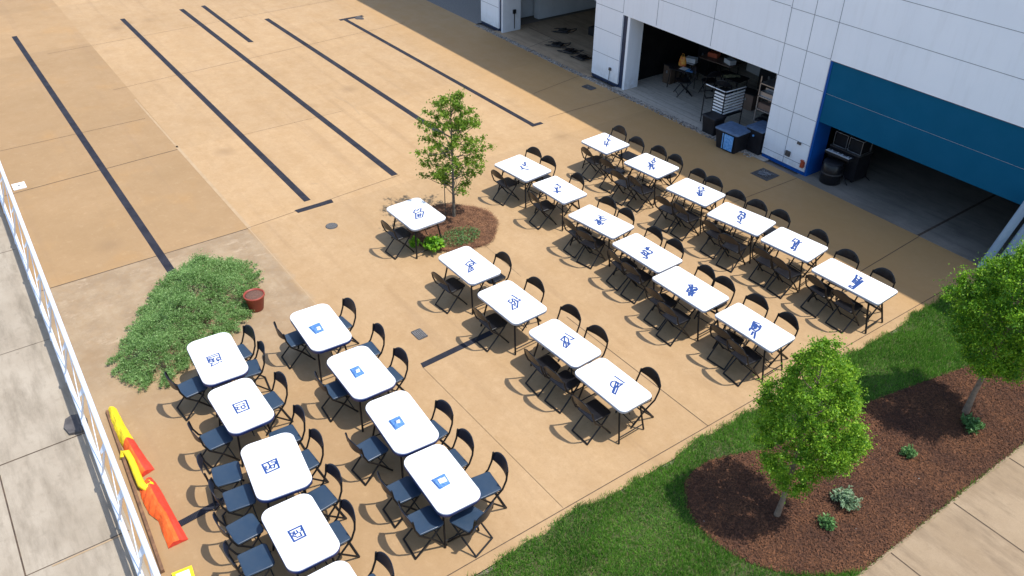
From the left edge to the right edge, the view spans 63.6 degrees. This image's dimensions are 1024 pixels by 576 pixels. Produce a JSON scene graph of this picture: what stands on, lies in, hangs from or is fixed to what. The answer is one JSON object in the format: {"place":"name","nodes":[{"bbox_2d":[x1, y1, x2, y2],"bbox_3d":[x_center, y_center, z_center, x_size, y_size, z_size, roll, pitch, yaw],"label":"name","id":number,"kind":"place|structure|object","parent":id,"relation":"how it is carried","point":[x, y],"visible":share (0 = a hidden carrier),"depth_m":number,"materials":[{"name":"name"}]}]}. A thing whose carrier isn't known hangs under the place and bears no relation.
{"place":"outdoors","nodes":[
{"label":"outdoors","id":0,"kind":"place"},
{"bbox_2d":[0,207,149,575],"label":"walkway","id":1,"kind":"structure","parent":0,"point":[59,503],"depth_m":12.51,"materials":[{"name":"grey concrete"}]},
{"bbox_2d":[0,161,160,575],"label":"truss railing","id":2,"kind":"object","parent":1,"relation":"on","point":[145,549],"visible":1,"depth_m":12.76,"materials":[{"name":"white metal"}]},
{"bbox_2d":[427,0,480,23],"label":"gravel yard","id":3,"kind":"structure","parent":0,"point":[469,10],"depth_m":31.86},
{"bbox_2d":[0,0,976,575],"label":"patio","id":4,"kind":"structure","parent":0,"point":[80,226],"depth_m":17.97,"materials":[{"name":"beige concrete"}]},
{"bbox_2d":[12,36,189,297],"bbox_3d":[-11.727,-4.238,22.309,0.160,0.004,18.801,-22,41,-29],"label":"ground strip","id":5,"kind":"object","parent":4,"relation":"on","point":[148,236],"visible":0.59,"depth_m":20.49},
{"bbox_2d":[108,406,153,476],"bbox_3d":[-6.026,2.340,12.936,0.253,0.152,1.810,-24,42,-31],"label":"fabric sleeve","id":6,"kind":"object","parent":4,"relation":"on","point":[128,442],"visible":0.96,"depth_m":12.83,"materials":[{"name":"yellow fabric"}]},
{"bbox_2d":[105,410,164,573],"bbox_3d":[-5.629,2.897,12.235,0.060,0.060,3.606,-20,40,-27],"label":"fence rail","id":7,"kind":"object","parent":4,"relation":"on","point":[142,514],"visible":1,"depth_m":11.96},
{"bbox_2d":[120,450,187,548],"bbox_3d":[-5.275,2.973,12.051,0.285,0.152,2.192,-24,42,-31],"label":"fabric sleeve","id":8,"kind":"object","parent":4,"relation":"on","point":[156,504],"visible":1,"depth_m":11.82,"materials":[{"name":"orange fabric"}]},
{"bbox_2d":[52,99,316,566],"bbox_3d":[-6.603,-1.218,18.114,4.178,0.004,16.724,-9,36,-14],"label":"pale joint filler","id":9,"kind":"object","parent":4,"relation":"on","point":[238,215],"visible":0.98,"depth_m":19.38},
{"bbox_2d":[105,249,264,391],"bbox_3d":[-5.976,0.289,15.329,2.300,0.982,4.180,1,35,1],"label":"spreading shrub","id":10,"kind":"object","parent":4,"relation":"on","point":[168,302],"visible":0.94,"depth_m":15.12,"materials":[{"name":"green plant"}]},
{"bbox_2d":[164,371,212,420],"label":"folding chair","id":11,"kind":"object","parent":4,"relation":"on","point":[189,388],"visible":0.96,"depth_m":13.33,"materials":[{"name":"blue plastic"}]},
{"bbox_2d":[187,421,240,473],"bbox_3d":[-4.497,2.290,12.419,0.546,0.863,0.453,-24,42,-31],"label":"folding chair","id":12,"kind":"object","parent":4,"relation":"on","point":[214,438],"visible":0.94,"depth_m":12.41,"materials":[{"name":"blue plastic"}]},
{"bbox_2d":[120,18,309,201],"bbox_3d":[-9.523,-5.945,24.782,0.170,0.004,16.440,-22,41,-29],"label":"ground strip","id":13,"kind":"object","parent":4,"relation":"on","point":[258,152],"visible":1,"depth_m":23.03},
{"bbox_2d":[187,332,248,416],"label":"folding table","id":14,"kind":"object","parent":4,"relation":"on","point":[217,359],"visible":0.94,"depth_m":13.44,"materials":[{"name":"white plastic"}]},
{"bbox_2d":[196,452,244,510],"bbox_3d":[-4.146,2.697,11.847,0.546,0.863,0.453,-14,38,-20],"label":"folding chair","id":15,"kind":"object","parent":4,"relation":"on","point":[230,473],"visible":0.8,"depth_m":11.82,"materials":[{"name":"blue plastic"}]},
{"bbox_2d":[208,477,262,534],"bbox_3d":[-3.852,2.949,11.494,0.546,0.863,0.453,-17,39,-24],"label":"folding chair","id":16,"kind":"object","parent":4,"relation":"on","point":[239,497],"visible":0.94,"depth_m":11.47,"materials":[{"name":"blue plastic"}]},
{"bbox_2d":[208,378,274,466],"bbox_3d":[-4.144,2.075,12.813,0.713,0.753,1.138,-22,41,-29],"label":"folding table","id":17,"kind":"object","parent":4,"relation":"on","point":[241,406],"visible":0.91,"depth_m":12.54,"materials":[{"name":"white plastic"}]},
{"bbox_2d":[212,512,270,567],"bbox_3d":[-3.629,3.263,11.053,0.546,0.863,0.453,-25,42,-31],"label":"folding chair","id":18,"kind":"object","parent":4,"relation":"on","point":[245,528],"visible":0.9,"depth_m":11.04,"materials":[{"name":"blue plastic"}]},
{"bbox_2d":[223,540,274,575],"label":"folding chair","id":19,"kind":"object","parent":4,"relation":"on","point":[256,559],"visible":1,"depth_m":10.63,"materials":[{"name":"blue plastic"}]},
{"bbox_2d":[243,288,264,311],"bbox_3d":[-4.895,0.256,15.758,0.400,0.345,0.400,-22,41,-29],"label":"plant pot","id":20,"kind":"object","parent":4,"relation":"on","point":[253,298],"visible":0.98,"depth_m":15.66,"materials":[{"name":"ceramic"}]},
{"bbox_2d":[239,341,270,390],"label":"folding chair","id":21,"kind":"object","parent":4,"relation":"on","point":[254,367],"visible":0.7,"depth_m":13.75,"materials":[{"name":"blue plastic"}]},
{"bbox_2d":[241,433,311,508],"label":"folding table","id":22,"kind":"object","parent":4,"relation":"on","point":[276,467],"visible":0.88,"depth_m":11.55,"materials":[{"name":"white plastic"}]},
{"bbox_2d":[263,371,293,435],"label":"folding chair","id":23,"kind":"object","parent":4,"relation":"on","point":[273,399],"visible":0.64,"depth_m":13.10,"materials":[{"name":"blue plastic"}]},
{"bbox_2d":[269,404,305,448],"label":"folding chair","id":24,"kind":"object","parent":4,"relation":"on","point":[298,410],"visible":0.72,"depth_m":12.53,"materials":[{"name":"blue plastic"}]},
{"bbox_2d":[179,9,396,175],"bbox_3d":[-7.703,-6.669,25.847,0.170,0.004,16.442,-22,41,-29],"label":"ground strip","id":25,"kind":"object","parent":4,"relation":"on","point":[374,159],"visible":1,"depth_m":24.19,"materials":[{"name":"black paint"}]},
{"bbox_2d":[273,321,315,368],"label":"folding chair","id":26,"kind":"object","parent":4,"relation":"on","point":[293,339],"visible":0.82,"depth_m":14.37,"materials":[{"name":"blue plastic"}]},
{"bbox_2d":[261,494,339,575],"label":"folding table","id":27,"kind":"object","parent":4,"relation":"on","point":[301,534],"visible":1,"depth_m":10.64,"materials":[{"name":"white plastic"}]},
{"bbox_2d":[301,428,328,493],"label":"folding chair","id":28,"kind":"object","parent":4,"relation":"on","point":[311,461],"visible":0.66,"depth_m":12.08,"materials":[{"name":"blue plastic"}]},
{"bbox_2d":[290,304,351,382],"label":"folding table","id":29,"kind":"object","parent":4,"relation":"on","point":[335,333],"visible":0.92,"depth_m":14.13,"materials":[{"name":"white plastic"}]},
{"bbox_2d":[306,463,346,520],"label":"folding chair","id":30,"kind":"object","parent":4,"relation":"on","point":[324,497],"visible":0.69,"depth_m":11.51,"materials":[{"name":"blue plastic"}]},
{"bbox_2d":[308,561,356,575],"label":"folding table","id":31,"kind":"object","parent":4,"relation":"on","point":[339,568],"visible":1,"depth_m":10.20,"materials":[{"name":"white plastic"}]},
{"bbox_2d":[314,371,358,421],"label":"folding chair","id":32,"kind":"object","parent":4,"relation":"on","point":[334,390],"visible":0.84,"depth_m":13.31,"materials":[{"name":"blue plastic"}]},
{"bbox_2d":[325,499,359,564],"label":"folding chair","id":33,"kind":"object","parent":4,"relation":"on","point":[340,532],"visible":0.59,"depth_m":11.02,"materials":[{"name":"blue plastic"}]},
{"bbox_2d":[265,18,442,132],"bbox_3d":[-5.479,-7.056,26.442,0.170,0.004,12.153,-22,41,-29],"label":"ground strip","id":34,"kind":"object","parent":4,"relation":"on","point":[375,90],"visible":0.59,"depth_m":26.01,"materials":[{"name":"black paint"}]},
{"bbox_2d":[327,346,395,431],"bbox_3d":[-2.431,1.637,13.473,0.751,0.750,1.205,-21,41,-28],"label":"folding table","id":35,"kind":"object","parent":4,"relation":"on","point":[377,378],"visible":0.92,"depth_m":13.18,"materials":[{"name":"white plastic"}]},
{"bbox_2d":[345,432,392,485],"bbox_3d":[-2.140,2.426,12.273,0.546,0.863,0.453,-26,43,-33],"label":"folding chair","id":36,"kind":"object","parent":4,"relation":"on","point":[368,450],"visible":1,"depth_m":12.27,"materials":[{"name":"blue plastic"}]},
{"bbox_2d":[379,347,407,396],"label":"folding chair","id":37,"kind":"object","parent":4,"relation":"on","point":[399,353],"visible":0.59,"depth_m":13.63,"materials":[{"name":"blue plastic"}]},
{"bbox_2d":[377,471,421,527],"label":"folding chair","id":38,"kind":"object","parent":4,"relation":"on","point":[404,489],"visible":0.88,"depth_m":11.63,"materials":[{"name":"blue plastic"}]},
{"bbox_2d":[365,391,438,477],"bbox_3d":[-1.656,2.284,12.567,0.729,0.750,1.262,-19,40,-26],"label":"folding table","id":39,"kind":"object","parent":4,"relation":"on","point":[417,432],"visible":0.87,"depth_m":12.29,"materials":[{"name":"white plastic"}]},
{"bbox_2d":[387,198,445,258],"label":"folding table","id":40,"kind":"object","parent":4,"relation":"on","point":[415,214],"visible":0.99,"depth_m":17.35,"materials":[{"name":"white plastic"}]},
{"bbox_2d":[398,500,446,559],"bbox_3d":[-1.230,3.184,11.212,0.546,0.863,0.453,-19,40,-26],"label":"folding chair","id":41,"kind":"object","parent":4,"relation":"on","point":[424,520],"visible":0.98,"depth_m":11.20,"materials":[{"name":"blue plastic"}]},
{"bbox_2d":[339,15,542,126],"bbox_3d":[-2.641,-7.286,26.826,0.950,0.004,11.640,-22,41,-29],"label":"ground strip","id":42,"kind":"object","parent":4,"relation":"on","point":[451,79],"visible":1,"depth_m":25.96,"materials":[{"name":"black paint"}]},
{"bbox_2d":[430,399,453,449],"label":"folding chair","id":43,"kind":"object","parent":4,"relation":"on","point":[443,406],"visible":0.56,"depth_m":12.60,"materials":[{"name":"blue plastic"}]},
{"bbox_2d":[404,444,480,547],"bbox_3d":[-0.981,2.929,11.664,0.670,0.750,1.217,-20,40,-27],"label":"folding table","id":44,"kind":"object","parent":4,"relation":"on","point":[427,465],"visible":0.93,"depth_m":11.40,"materials":[{"name":"white plastic"}]},
{"bbox_2d":[431,272,467,313],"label":"folding chair","id":45,"kind":"object","parent":4,"relation":"on","point":[451,285],"visible":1,"depth_m":15.76,"materials":[{"name":"black plastic"}]},
{"bbox_2d":[410,205,495,250],"bbox_3d":[-1.333,-1.345,18.397,1.934,0.050,1.963,4,35,5],"label":"mulch ring","id":46,"kind":"object","parent":4,"relation":"on","point":[464,231],"visible":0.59,"depth_m":18.23,"materials":[{"name":"brown wood"}]},
{"bbox_2d":[406,202,499,251],"bbox_3d":[-1.338,-1.370,18.368,2.119,0.117,2.144,6,35,7],"label":"pine straw","id":47,"kind":"object","parent":46,"relation":"on","point":[476,214],"visible":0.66,"depth_m":18.38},
{"bbox_2d":[410,89,496,217],"bbox_3d":[-1.234,-2.867,17.874,1.840,3.104,1.744,0,35,-1],"label":"young tree","id":48,"kind":"object","parent":46,"relation":"on","point":[441,175],"visible":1,"depth_m":17.51,"materials":[{"name":"green plant"}]},
{"bbox_2d":[421,330,492,367],"bbox_3d":[-0.987,1.095,14.937,1.560,0.004,0.130,-24,42,-31],"label":"ground strip","id":49,"kind":"object","parent":4,"relation":"on","point":[453,350],"visible":1,"depth_m":14.91,"materials":[{"name":"black paint"}]},
{"bbox_2d":[449,428,473,476],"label":"folding chair","id":50,"kind":"object","parent":4,"relation":"on","point":[464,435],"visible":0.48,"depth_m":12.11,"materials":[{"name":"blue plastic"}]},
{"bbox_2d":[438,246,500,313],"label":"folding table","id":51,"kind":"object","parent":4,"relation":"on","point":[470,266],"visible":0.95,"depth_m":15.79,"materials":[{"name":"white plastic"}]},
{"bbox_2d":[448,499,493,557],"bbox_3d":[-0.546,3.167,11.250,0.546,0.863,0.453,22,40,27],"label":"folding chair","id":52,"kind":"object","parent":4,"relation":"on","point":[469,520],"visible":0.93,"depth_m":11.22,"materials":[{"name":"blue plastic"}]},
{"bbox_2d":[471,452,508,509],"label":"folding chair","id":53,"kind":"object","parent":4,"relation":"on","point":[486,484],"visible":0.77,"depth_m":11.73,"materials":[{"name":"blue plastic"}]},
{"bbox_2d":[472,307,508,351],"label":"folding chair","id":54,"kind":"object","parent":4,"relation":"on","point":[492,322],"visible":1,"depth_m":14.83,"materials":[{"name":"black plastic"}]},
{"bbox_2d":[0,2,1023,575],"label":"paving joints","id":55,"kind":"object","parent":4,"relation":"on","point":[516,272],"visible":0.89,"depth_m":13.34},
{"bbox_2d":[478,280,546,354],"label":"folding table","id":56,"kind":"object","parent":4,"relation":"on","point":[512,303],"visible":0.94,"depth_m":14.82,"materials":[{"name":"white plastic"}]},
{"bbox_2d":[495,155,550,207],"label":"folding table","id":57,"kind":"object","parent":4,"relation":"on","point":[525,170],"visible":0.95,"depth_m":19.14,"materials":[{"name":"white plastic"}]},
{"bbox_2d":[524,349,560,396],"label":"folding chair","id":58,"kind":"object","parent":4,"relation":"on","point":[549,361],"visible":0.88,"depth_m":13.89,"materials":[{"name":"black plastic"}]},
{"bbox_2d":[533,176,586,230],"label":"folding table","id":59,"kind":"object","parent":4,"relation":"on","point":[560,190],"visible":0.92,"depth_m":18.30,"materials":[{"name":"white plastic"}]},
{"bbox_2d":[543,366,580,413],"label":"folding chair","id":60,"kind":"object","parent":4,"relation":"on","point":[565,380],"visible":0.94,"depth_m":13.55,"materials":[{"name":"black plastic"}]},
{"bbox_2d":[529,319,600,398],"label":"folding table","id":61,"kind":"object","parent":4,"relation":"on","point":[567,345],"visible":0.94,"depth_m":13.89,"materials":[{"name":"white plastic"}]},
{"bbox_2d":[571,395,610,444],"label":"folding chair","id":62,"kind":"object","parent":4,"relation":"on","point":[594,411],"visible":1,"depth_m":12.98,"materials":[{"name":"black plastic"}]},
{"bbox_2d":[576,230,605,268],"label":"folding chair","id":63,"kind":"object","parent":4,"relation":"on","point":[592,242],"visible":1,"depth_m":17.06,"materials":[{"name":"black plastic"}]},
{"bbox_2d":[568,205,633,266],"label":"folding table","id":64,"kind":"object","parent":4,"relation":"on","point":[603,223],"visible":0.92,"depth_m":17.19,"materials":[{"name":"white plastic"}]},
{"bbox_2d":[581,133,628,178],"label":"folding table","id":65,"kind":"object","parent":4,"relation":"on","point":[606,144],"visible":0.91,"depth_m":20.29,"materials":[{"name":"white plastic"}]},
{"bbox_2d":[575,358,651,443],"bbox_3d":[1.590,1.814,13.297,0.669,0.754,1.187,-23,42,-30],"label":"folding table","id":66,"kind":"object","parent":4,"relation":"on","point":[614,386],"visible":0.98,"depth_m":13.05,"materials":[{"name":"white plastic"}]},
{"bbox_2d":[474,24,754,157],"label":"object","id":67,"kind":"structure","parent":4,"relation":"on","point":[625,95],"depth_m":25.48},
{"bbox_2d":[620,262,652,303],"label":"folding chair","id":68,"kind":"object","parent":4,"relation":"on","point":[639,276],"visible":0.95,"depth_m":16.06,"materials":[{"name":"black plastic"}]},
{"bbox_2d":[615,367,660,428],"bbox_3d":[2.042,1.736,13.341,0.546,0.858,0.521,-19,40,-25],"label":"folding chair","id":69,"kind":"object","parent":4,"relation":"on","point":[651,373],"visible":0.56,"depth_m":13.27,"materials":[{"name":"black plastic"}]},
{"bbox_2d":[612,233,681,291],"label":"folding table","id":70,"kind":"object","parent":4,"relation":"on","point":[648,254],"visible":0.86,"depth_m":16.22,"materials":[{"name":"white plastic"}]},
{"bbox_2d":[624,153,678,204],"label":"folding table","id":71,"kind":"object","parent":4,"relation":"on","point":[654,167],"visible":0.95,"depth_m":19.33,"materials":[{"name":"white plastic"}]},
{"bbox_2d":[643,287,677,329],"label":"folding chair","id":72,"kind":"object","parent":4,"relation":"on","point":[668,300],"visible":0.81,"depth_m":15.41,"materials":[{"name":"black plastic"}]},
{"bbox_2d":[655,302,690,345],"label":"folding chair","id":73,"kind":"object","parent":4,"relation":"on","point":[677,317],"visible":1,"depth_m":15.01,"materials":[{"name":"black plastic"}]},
{"bbox_2d":[670,202,699,240],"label":"folding chair","id":74,"kind":"object","parent":4,"relation":"on","point":[688,217],"visible":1,"depth_m":17.98,"materials":[{"name":"black plastic"}]},
{"bbox_2d":[652,266,728,340],"bbox_3d":[3.289,0.295,15.492,0.707,0.753,1.321,-23,42,-30],"label":"folding table","id":75,"kind":"object","parent":4,"relation":"on","point":[698,294],"visible":0.94,"depth_m":15.22,"materials":[{"name":"white plastic"}]},
{"bbox_2d":[665,178,724,233],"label":"folding table","id":76,"kind":"object","parent":4,"relation":"on","point":[697,193],"visible":0.95,"depth_m":18.28,"materials":[{"name":"white plastic"}]},
{"bbox_2d":[706,325,743,369],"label":"folding chair","id":77,"kind":"object","parent":4,"relation":"on","point":[722,336],"visible":0.87,"depth_m":14.49,"materials":[{"name":"black plastic"}]},
{"bbox_2d":[715,233,746,272],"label":"folding chair","id":78,"kind":"object","parent":4,"relation":"on","point":[733,244],"visible":1,"depth_m":16.99,"materials":[{"name":"black plastic"}]},
{"bbox_2d":[715,121,750,153],"bbox_3d":[5.801,-3.953,21.762,0.660,0.570,0.750,-24,42,-31],"label":"storage bin","id":79,"kind":"object","parent":4,"relation":"on","point":[732,137],"visible":1,"depth_m":21.56,"materials":[{"name":"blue plastic"}]},
{"bbox_2d":[706,202,775,263],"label":"folding table","id":80,"kind":"object","parent":4,"relation":"on","point":[742,219],"visible":0.91,"depth_m":17.34,"materials":[{"name":"white plastic"}]},
{"bbox_2d":[723,339,761,386],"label":"folding chair","id":81,"kind":"object","parent":4,"relation":"on","point":[745,356],"visible":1,"depth_m":14.12,"materials":[{"name":"black plastic"}]},
{"bbox_2d":[481,0,1023,263],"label":"garage building","id":82,"kind":"structure","parent":4,"relation":"on","point":[938,85],"depth_m":18.46,"materials":[{"name":"white paint"}]},
{"bbox_2d":[819,62,1023,204],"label":"rollup door","id":83,"kind":"structure","parent":82,"relation":"in","point":[998,139],"depth_m":17.60,"materials":[{"name":"blue metal"}]},
{"bbox_2d":[713,303,794,381],"bbox_3d":[4.205,0.961,14.562,0.663,0.753,1.268,-23,41,-30],"label":"folding table","id":84,"kind":"object","parent":4,"relation":"on","point":[765,334],"visible":0.91,"depth_m":14.30,"materials":[{"name":"white plastic"}]},
{"bbox_2d":[766,257,800,298],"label":"folding chair","id":85,"kind":"object","parent":4,"relation":"on","point":[786,271],"visible":1,"depth_m":16.25,"materials":[{"name":"black plastic"}]},
{"bbox_2d":[757,227,827,289],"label":"folding table","id":86,"kind":"object","parent":4,"relation":"on","point":[795,245],"visible":0.94,"depth_m":16.54,"materials":[{"name":"white plastic"}]},
{"bbox_2d":[800,274,834,317],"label":"folding chair","id":87,"kind":"object","parent":4,"relation":"on","point":[821,288],"visible":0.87,"depth_m":15.76,"materials":[{"name":"black plastic"}]},
{"bbox_2d":[825,289,862,332],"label":"folding chair","id":88,"kind":"object","parent":4,"relation":"on","point":[847,303],"visible":0.98,"depth_m":15.36,"materials":[{"name":"black plastic"}]},
{"bbox_2d":[807,258,897,333],"bbox_3d":[6.427,0.153,15.755,0.695,0.753,1.436,-24,42,-31],"label":"folding table","id":89,"kind":"object","parent":4,"relation":"on","point":[868,289],"visible":0.93,"depth_m":15.49,"materials":[{"name":"white plastic"}]},
{"bbox_2d":[977,201,1023,267],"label":"leaning pipe","id":90,"kind":"object","parent":4,"relation":"on","point":[1008,230],"visible":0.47,"depth_m":16.57,"materials":[{"name":"white metal"}]},
{"bbox_2d":[492,9,595,76],"bbox_3d":[3.470,-8.945,29.334,6.500,0.034,5.350,-22,41,-29],"label":"garage floor tan","id":91,"kind":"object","parent":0,"point":[579,38],"visible":0.43,"depth_m":29.06,"materials":[{"name":"grey concrete"}]},
{"bbox_2d":[612,55,768,161],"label":"floor","id":92,"kind":"structure","parent":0,"point":[658,93],"depth_m":24.77,"materials":[{"name":"grey concrete"}]},
{"bbox_2d":[702,111,726,135],"bbox_3d":[5.489,-4.489,22.569,0.450,0.510,0.530,-22,41,-29],"label":"storage bin","id":93,"kind":"object","parent":92,"relation":"on","point":[712,120],"visible":0.96,"depth_m":22.41,"materials":[{"name":"black plastic"}]},
{"bbox_2d":[700,84,746,123],"bbox_3d":[5.832,-5.091,22.882,0.820,1.104,0.780,-22,41,-29],"label":"slatted cart","id":94,"kind":"object","parent":92,"relation":"on","point":[729,110],"visible":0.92,"depth_m":22.55,"materials":[{"name":"white"}]},
{"bbox_2d":[745,120,767,154],"bbox_3d":[6.511,-3.935,21.670,0.650,0.650,0.540,-22,41,-29],"label":"storage bin","id":95,"kind":"object","parent":92,"relation":"on","point":[755,142],"visible":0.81,"depth_m":21.48,"materials":[{"name":"black plastic"}]},
{"bbox_2d":[467,274,1023,575],"bbox_3d":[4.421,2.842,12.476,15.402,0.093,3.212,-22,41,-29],"label":"lawn grass","id":96,"kind":"structure","parent":0,"point":[901,354],"depth_m":12.03,"materials":[{"name":"green plant"}]},
{"bbox_2d":[474,7,1020,575],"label":"ground","id":97,"kind":"structure","parent":0,"point":[532,19],"depth_m":26.01,"materials":[{"name":"beige concrete"}]},
{"bbox_2d":[682,351,1023,575],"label":"mulch bed","id":98,"kind":"object","parent":97,"relation":"on","point":[868,493],"visible":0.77,"depth_m":12.37,"materials":[{"name":"brown wood"}]},
{"bbox_2d":[747,331,877,517],"bbox_3d":[3.906,1.881,11.001,1.703,3.365,1.721,-22,41,-29],"label":"lime green tree","id":99,"kind":"object","parent":98,"relation":"on","point":[850,440],"visible":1,"depth_m":10.50,"materials":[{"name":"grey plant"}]},
{"bbox_2d":[830,485,862,510],"bbox_3d":[4.862,3.043,11.992,0.406,0.306,0.485,-12,37,-18],"label":"bedding plant","id":100,"kind":"object","parent":98,"relation":"on","point":[845,497],"visible":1,"depth_m":11.97,"materials":[{"name":"green plant"}]},
{"bbox_2d":[933,234,1023,414],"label":"bushy tree","id":101,"kind":"object","parent":98,"relation":"on","point":[967,317],"visible":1,"depth_m":12.41,"materials":[{"name":"green plant"}]},
{"bbox_2d":[858,445,1023,575],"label":"sidewalk edging","id":102,"kind":"object","parent":97,"relation":"on","point":[939,512],"depth_m":11.96,"materials":[{"name":"concrete"}]},
{"bbox_2d":[793,144,1023,276],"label":"dark garage floor","id":103,"kind":"structure","parent":0,"point":[911,196],"depth_m":19.59,"materials":[{"name":"grey concrete"}]},
{"bbox_2d":[819,157,844,185],"bbox_3d":[7.837,-2.862,20.248,0.512,0.560,0.512,-22,41,-29],"label":"drum case","id":104,"kind":"object","parent":103,"relation":"on","point":[832,169],"visible":0.98,"depth_m":20.09,"materials":[{"name":"black plastic"}]},
{"bbox_2d":[827,142,872,182],"bbox_3d":[8.333,-3.144,20.507,0.540,0.735,0.860,-22,41,-29],"label":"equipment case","id":105,"kind":"object","parent":103,"relation":"on","point":[856,168],"visible":0.48,"depth_m":20.22,"materials":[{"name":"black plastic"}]},
{"bbox_2d":[862,447,1023,575],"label":"sidewalk","id":106,"kind":"structure","parent":0,"point":[953,539],"depth_m":11.62,"materials":[{"name":"concrete"}]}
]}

